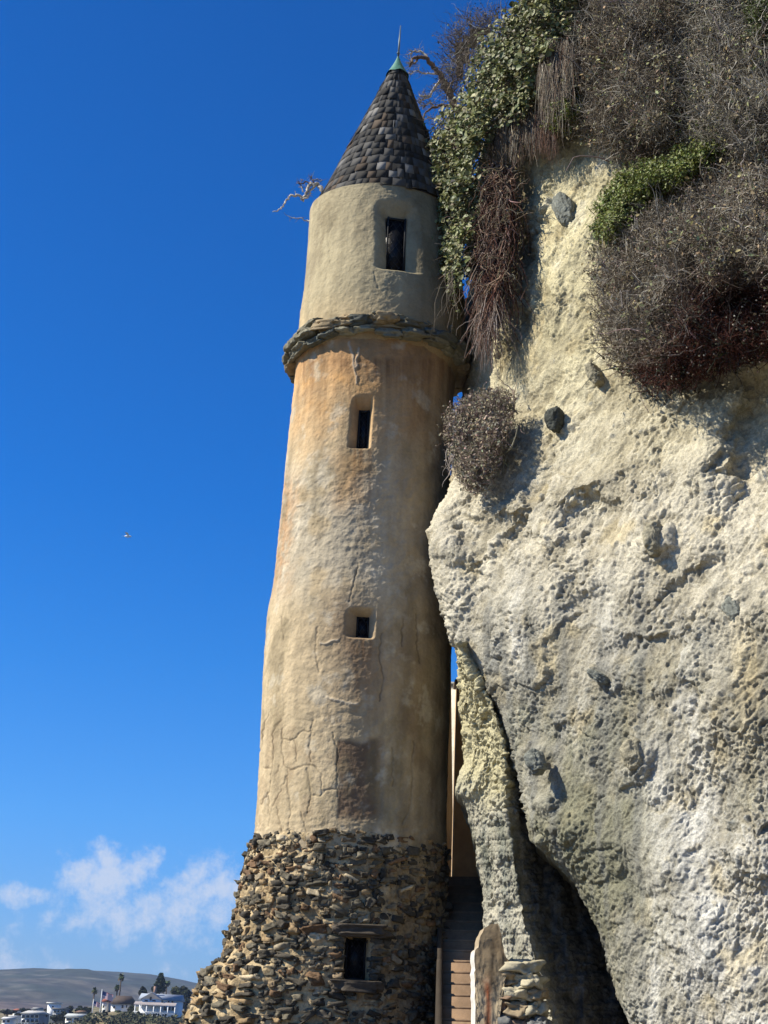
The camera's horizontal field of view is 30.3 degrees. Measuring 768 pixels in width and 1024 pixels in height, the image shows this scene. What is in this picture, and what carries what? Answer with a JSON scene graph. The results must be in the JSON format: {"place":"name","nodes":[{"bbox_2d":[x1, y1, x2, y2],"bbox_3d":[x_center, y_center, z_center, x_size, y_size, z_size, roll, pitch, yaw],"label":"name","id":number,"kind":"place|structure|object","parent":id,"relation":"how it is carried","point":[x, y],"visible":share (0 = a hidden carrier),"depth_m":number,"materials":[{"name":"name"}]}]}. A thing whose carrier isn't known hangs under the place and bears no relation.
{"place":"outdoors","nodes":[
{"label":"outdoors","id":0,"kind":"place"},
{"bbox_2d":[0,1006,183,1023],"bbox_3d":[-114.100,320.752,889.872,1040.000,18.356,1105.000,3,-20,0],"label":"bluff","id":1,"kind":"structure","parent":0,"point":[96,1009],"depth_m":418.58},
{"bbox_2d":[0,1009,16,1016],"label":"leafy tree","id":2,"kind":"object","parent":1,"relation":"on","point":[6,1012],"visible":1,"depth_m":525.20,"materials":[{"name":"green plant"}]},
{"bbox_2d":[0,1017,19,1023],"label":"shore house","id":3,"kind":"structure","parent":1,"relation":"on","point":[9,1020],"depth_m":448.70,"materials":[{"name":"white paint"}]},
{"bbox_2d":[8,1015,20,1022],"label":"garage","id":4,"kind":"structure","parent":1,"relation":"on","point":[19,1017],"depth_m":457.79,"materials":[{"name":"white paint"}]},
{"bbox_2d":[19,1008,33,1012],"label":"leafy tree","id":5,"kind":"object","parent":1,"relation":"on","point":[22,1010],"visible":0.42,"depth_m":535.92,"materials":[{"name":"green plant"}]},
{"bbox_2d":[21,1010,50,1023],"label":"beach house","id":6,"kind":"structure","parent":1,"relation":"on","point":[32,1017],"depth_m":450.77,"materials":[{"name":"white paint"}]},
{"bbox_2d":[32,1007,43,1010],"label":"hill house","id":7,"kind":"structure","parent":1,"relation":"on","point":[37,1009],"depth_m":546.77,"materials":[{"name":"white paint"}]},
{"bbox_2d":[46,1002,62,1022],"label":"modern house","id":8,"kind":"structure","parent":1,"relation":"on","point":[52,1005],"depth_m":489.50,"materials":[{"name":"white paint"}]},
{"bbox_2d":[50,1014,64,1023],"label":"shrub","id":9,"kind":"object","parent":1,"relation":"on","point":[56,1018],"visible":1,"depth_m":449.73,"materials":[{"name":"green plant"}]},
{"bbox_2d":[51,1008,69,1023],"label":"balcony house","id":10,"kind":"structure","parent":1,"relation":"on","point":[57,1011],"depth_m":474.81,"materials":[{"name":"white paint"}]},
{"bbox_2d":[66,1006,74,1013],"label":"leafy tree","id":11,"kind":"object","parent":1,"relation":"on","point":[70,1008],"visible":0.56,"depth_m":483.44,"materials":[{"name":"green plant"}]},
{"bbox_2d":[64,1013,85,1023],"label":"house","id":12,"kind":"structure","parent":1,"relation":"on","point":[70,1017],"depth_m":443.27,"materials":[{"name":"white paint"}]},
{"bbox_2d":[75,1005,84,1012],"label":"leafy tree","id":13,"kind":"object","parent":1,"relation":"on","point":[80,1008],"visible":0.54,"depth_m":488.63,"materials":[{"name":"green plant"}]},
{"bbox_2d":[76,1010,87,1013],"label":"bungalow","id":14,"kind":"object","parent":1,"relation":"on","point":[81,1012],"visible":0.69,"depth_m":482.42,"materials":[{"name":"white paint"}]},
{"bbox_2d":[84,1005,90,1012],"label":"leafy tree","id":15,"kind":"object","parent":1,"relation":"on","point":[87,1009],"visible":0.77,"depth_m":497.89,"materials":[{"name":"green plant"}]},
{"bbox_2d":[91,987,97,1012],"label":"palm tree","id":16,"kind":"object","parent":1,"relation":"on","point":[95,990],"visible":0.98,"depth_m":469.98,"materials":[{"name":"green plant"}]},
{"bbox_2d":[92,999,99,1012],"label":"flagpole","id":17,"kind":"object","parent":1,"relation":"on","point":[96,1004],"visible":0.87,"depth_m":446.65,"materials":[{"name":"white metal"}]},
{"bbox_2d":[18,1010,183,1023],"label":"scrub","id":18,"kind":"object","parent":1,"relation":"on","point":[138,1018],"visible":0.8,"depth_m":410.61,"materials":[{"name":"green plant"}]},
{"bbox_2d":[99,989,112,1011],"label":"flagpole","id":19,"kind":"object","parent":1,"relation":"on","point":[106,996],"visible":0.99,"depth_m":439.96,"materials":[{"name":"fabric"}]},
{"bbox_2d":[102,999,110,1011],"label":"cottage","id":20,"kind":"structure","parent":1,"relation":"on","point":[106,1006],"depth_m":463.76,"materials":[{"name":"white paint"}]},
{"bbox_2d":[114,984,119,995],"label":"palm tree","id":21,"kind":"object","parent":1,"relation":"on","point":[117,987],"visible":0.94,"depth_m":477.33,"materials":[{"name":"green plant"}]},
{"bbox_2d":[118,973,123,995],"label":"palm tree","id":22,"kind":"object","parent":1,"relation":"on","point":[121,978],"visible":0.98,"depth_m":473.23,"materials":[{"name":"green plant"}]},
{"bbox_2d":[109,996,135,1011],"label":"shingled house","id":23,"kind":"structure","parent":1,"relation":"on","point":[121,1003],"depth_m":457.71,"materials":[{"name":"white paint"}]},
{"bbox_2d":[127,1005,134,1012],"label":"leafy tree","id":24,"kind":"object","parent":1,"relation":"on","point":[130,1009],"visible":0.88,"depth_m":449.64,"materials":[{"name":"green plant"}]},
{"bbox_2d":[138,986,146,995],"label":"leafy tree","id":25,"kind":"object","parent":1,"relation":"on","point":[143,989],"visible":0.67,"depth_m":468.10,"materials":[{"name":"green plant"}]},
{"bbox_2d":[133,986,184,1017],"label":"white house","id":26,"kind":"structure","parent":1,"relation":"on","point":[160,1004],"depth_m":442.27,"materials":[{"name":"paint"}]},
{"bbox_2d":[152,973,166,993],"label":"conifer tree","id":27,"kind":"object","parent":1,"relation":"on","point":[160,983],"visible":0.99,"depth_m":468.24,"materials":[{"name":"green plant"}]},
{"bbox_2d":[165,980,170,993],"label":"palm tree","id":28,"kind":"object","parent":1,"relation":"on","point":[168,983],"visible":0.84,"depth_m":529.85,"materials":[{"name":"green plant"}]},
{"bbox_2d":[170,986,179,994],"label":"leafy tree","id":29,"kind":"object","parent":1,"relation":"on","point":[173,991],"visible":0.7,"depth_m":490.53,"materials":[{"name":"green plant"}]},
{"bbox_2d":[176,985,192,1015],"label":"leafy tree","id":30,"kind":"object","parent":1,"relation":"on","point":[185,992],"visible":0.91,"depth_m":485.55,"materials":[{"name":"green plant"}]},
{"bbox_2d":[183,998,190,1010],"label":"leafy tree","id":31,"kind":"object","parent":1,"relation":"on","point":[185,1004],"visible":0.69,"depth_m":470.88,"materials":[{"name":"green plant"}]},
{"bbox_2d":[0,968,196,1010],"bbox_3d":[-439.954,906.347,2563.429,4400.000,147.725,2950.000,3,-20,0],"label":"hills","id":32,"kind":"structure","parent":0,"point":[27,988],"depth_m":2023.30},
{"bbox_2d":[0,0,518,982],"label":"sky","id":33,"kind":"structure","parent":0,"point":[152,285],"materials":[{"name":"blue"}]},
{"bbox_2d":[450,641,628,1023],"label":"rock fin","id":34,"kind":"object","parent":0,"point":[534,907],"visible":0.42,"depth_m":15.87,"materials":[{"name":"beige stone"}]},
{"bbox_2d":[426,5,767,1023],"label":"cliff","id":35,"kind":"structure","parent":0,"point":[598,561],"depth_m":14.77,"materials":[{"name":"beige stone"}]},
{"bbox_2d":[405,45,487,132],"bbox_3d":[1.076,-6.656,22.610,1.696,1.714,0.608,3,-20,0],"label":"dead tree","id":36,"kind":"object","parent":35,"relation":"on","point":[411,62],"visible":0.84,"depth_m":22.64,"materials":[{"name":"brown plant"}]},
{"bbox_2d":[424,0,508,110],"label":"dry shrub","id":37,"kind":"object","parent":35,"relation":"on","point":[460,59],"visible":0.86,"depth_m":21.28,"materials":[{"name":"brown plant"}]},
{"bbox_2d":[437,376,524,496],"bbox_3d":[1.163,-0.916,17.526,0.781,2.003,1.851,10,-21,-18],"label":"dry shrub","id":38,"kind":"object","parent":35,"relation":"on","point":[478,426],"visible":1,"depth_m":17.24,"materials":[{"name":"plant"}]},
{"bbox_2d":[441,449,459,485],"bbox_3d":[0.774,-0.555,17.137,0.231,0.522,0.551,-13,-25,36],"label":"hanging vine","id":39,"kind":"object","parent":38,"relation":"hanging from","point":[448,465],"visible":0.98,"depth_m":17.19,"materials":[{"name":"plant"}]},
{"bbox_2d":[456,285,521,384],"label":"hanging roots","id":40,"kind":"object","parent":35,"relation":"hanging from","point":[479,334],"visible":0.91,"depth_m":18.30,"materials":[{"name":"brown plant"}]},
{"bbox_2d":[415,0,581,312],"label":"ivy","id":41,"kind":"object","parent":35,"relation":"attached to","point":[505,77],"visible":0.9,"depth_m":19.61,"materials":[{"name":"green plant"}]},
{"bbox_2d":[424,262,474,342],"bbox_3d":[0.956,-2.837,18.910,0.857,1.209,0.488,8,-21,-16],"label":"hanging vine","id":42,"kind":"object","parent":41,"relation":"hanging from","point":[450,284],"visible":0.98,"depth_m":18.91,"materials":[{"name":"brown plant"}]},
{"bbox_2d":[447,163,534,360],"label":"hanging roots","id":43,"kind":"object","parent":41,"relation":"hanging from","point":[486,277],"visible":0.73,"depth_m":18.82,"materials":[{"name":"brown plant"}]},
{"bbox_2d":[457,126,536,305],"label":"hanging roots","id":44,"kind":"object","parent":41,"relation":"hanging from","point":[493,171],"visible":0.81,"depth_m":18.98,"materials":[{"name":"brown plant"}]},
{"bbox_2d":[485,107,541,170],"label":"hanging grass","id":45,"kind":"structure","parent":41,"relation":"hanging from","point":[522,132],"depth_m":19.34,"materials":[{"name":"brown plant"}]},
{"bbox_2d":[533,39,581,145],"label":"hanging grass","id":46,"kind":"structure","parent":41,"relation":"hanging from","point":[551,85],"depth_m":18.64,"materials":[{"name":"brown plant"}]},
{"bbox_2d":[531,108,561,166],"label":"hanging grass","id":47,"kind":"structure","parent":35,"relation":"hanging from","point":[545,138],"depth_m":18.84,"materials":[{"name":"brown plant"}]},
{"bbox_2d":[540,75,585,138],"bbox_3d":[2.376,-5.499,18.860,0.590,1.387,1.069,3,-20,0],"label":"green shrub","id":48,"kind":"object","parent":35,"relation":"on","point":[565,112],"visible":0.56,"depth_m":18.49,"materials":[{"name":"green plant"}]},
{"bbox_2d":[538,0,710,170],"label":"dry shrub","id":49,"kind":"object","parent":35,"relation":"on","point":[618,47],"visible":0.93,"depth_m":17.63,"materials":[{"name":"brown plant"}]},
{"bbox_2d":[585,126,725,254],"bbox_3d":[3.113,-4.017,16.924,1.087,2.414,2.207,20,-27,-39],"label":"green shrub","id":50,"kind":"object","parent":35,"relation":"on","point":[631,186],"visible":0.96,"depth_m":16.76,"materials":[{"name":"green plant"}]},
{"bbox_2d":[573,134,767,411],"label":"dry shrub","id":51,"kind":"object","parent":35,"relation":"on","point":[683,287],"visible":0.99,"depth_m":15.22,"materials":[{"name":"brown plant"}]},
{"bbox_2d":[651,0,767,176],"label":"dry shrub","id":52,"kind":"object","parent":35,"relation":"on","point":[726,81],"visible":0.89,"depth_m":16.19,"materials":[{"name":"brown plant"}]},
{"bbox_2d":[738,0,767,50],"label":"green shrub","id":53,"kind":"object","parent":35,"relation":"on","point":[748,9],"visible":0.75,"depth_m":15.74,"materials":[{"name":"green plant"}]},
{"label":"beach","id":54,"kind":"structure","parent":0,"visible":0},
{"bbox_2d":[179,25,471,1023],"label":"stone tower","id":55,"kind":"structure","parent":54,"relation":"on","point":[341,903],"depth_m":17.57,"materials":[{"name":"paint"}]},
{"bbox_2d":[343,937,366,979],"bbox_3d":[-0.328,5.100,16.199,0.255,0.482,0.050,5,-20,-7],"label":"window","id":56,"kind":"structure","parent":55,"relation":"in","point":[355,959],"depth_m":16.20,"materials":[{"name":"glass"}]},
{"bbox_2d":[356,617,368,637],"bbox_3d":[-0.265,1.434,17.549,0.178,0.291,0.050,3,-20,-3],"label":"window","id":57,"kind":"structure","parent":55,"relation":"in","point":[362,626],"depth_m":17.55,"materials":[{"name":"glass"}]},
{"bbox_2d":[357,410,369,448],"bbox_3d":[-0.271,-1.056,18.579,0.163,0.599,0.050,1,-20,4],"label":"window","id":58,"kind":"structure","parent":55,"relation":"in","point":[364,416],"depth_m":18.58,"materials":[{"name":"glass"}]},
{"bbox_2d":[386,216,405,270],"bbox_3d":[0.159,-3.657,19.533,0.284,0.887,0.050,6,-21,-8],"label":"window","id":59,"kind":"structure","parent":55,"relation":"in","point":[395,227],"depth_m":19.55,"materials":[{"name":"glass"}]},
{"bbox_2d":[272,172,452,875],"bbox_3d":[-0.395,1.654,20.974,3.431,15.462,0.569,5,-21,-8],"label":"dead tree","id":60,"kind":"object","parent":54,"relation":"on","point":[449,780],"visible":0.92,"depth_m":20.46,"materials":[{"name":"plant"}]},
{"bbox_2d":[451,682,455,798],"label":"pale wall","id":61,"kind":"structure","parent":54,"relation":"on","point":[453,706],"depth_m":21.80,"materials":[{"name":"paint"}]},
{"bbox_2d":[434,876,483,1023],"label":"staircase","id":62,"kind":"structure","parent":54,"relation":"on","point":[464,924],"depth_m":16.32,"materials":[{"name":"wood"}]},
{"bbox_2d":[451,679,477,876],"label":"retaining wall","id":63,"kind":"structure","parent":54,"relation":"on","point":[463,861],"depth_m":18.92,"materials":[{"name":"concrete"}]},
{"bbox_2d":[470,924,508,1023],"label":"stair wall","id":64,"kind":"structure","parent":54,"relation":"on","point":[488,958],"depth_m":14.37,"materials":[{"name":"concrete"}]},
{"bbox_2d":[498,958,552,1023],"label":"rubble pier","id":65,"kind":"structure","parent":54,"relation":"on","point":[525,993],"depth_m":14.23,"materials":[{"name":"stone"}]}
]}

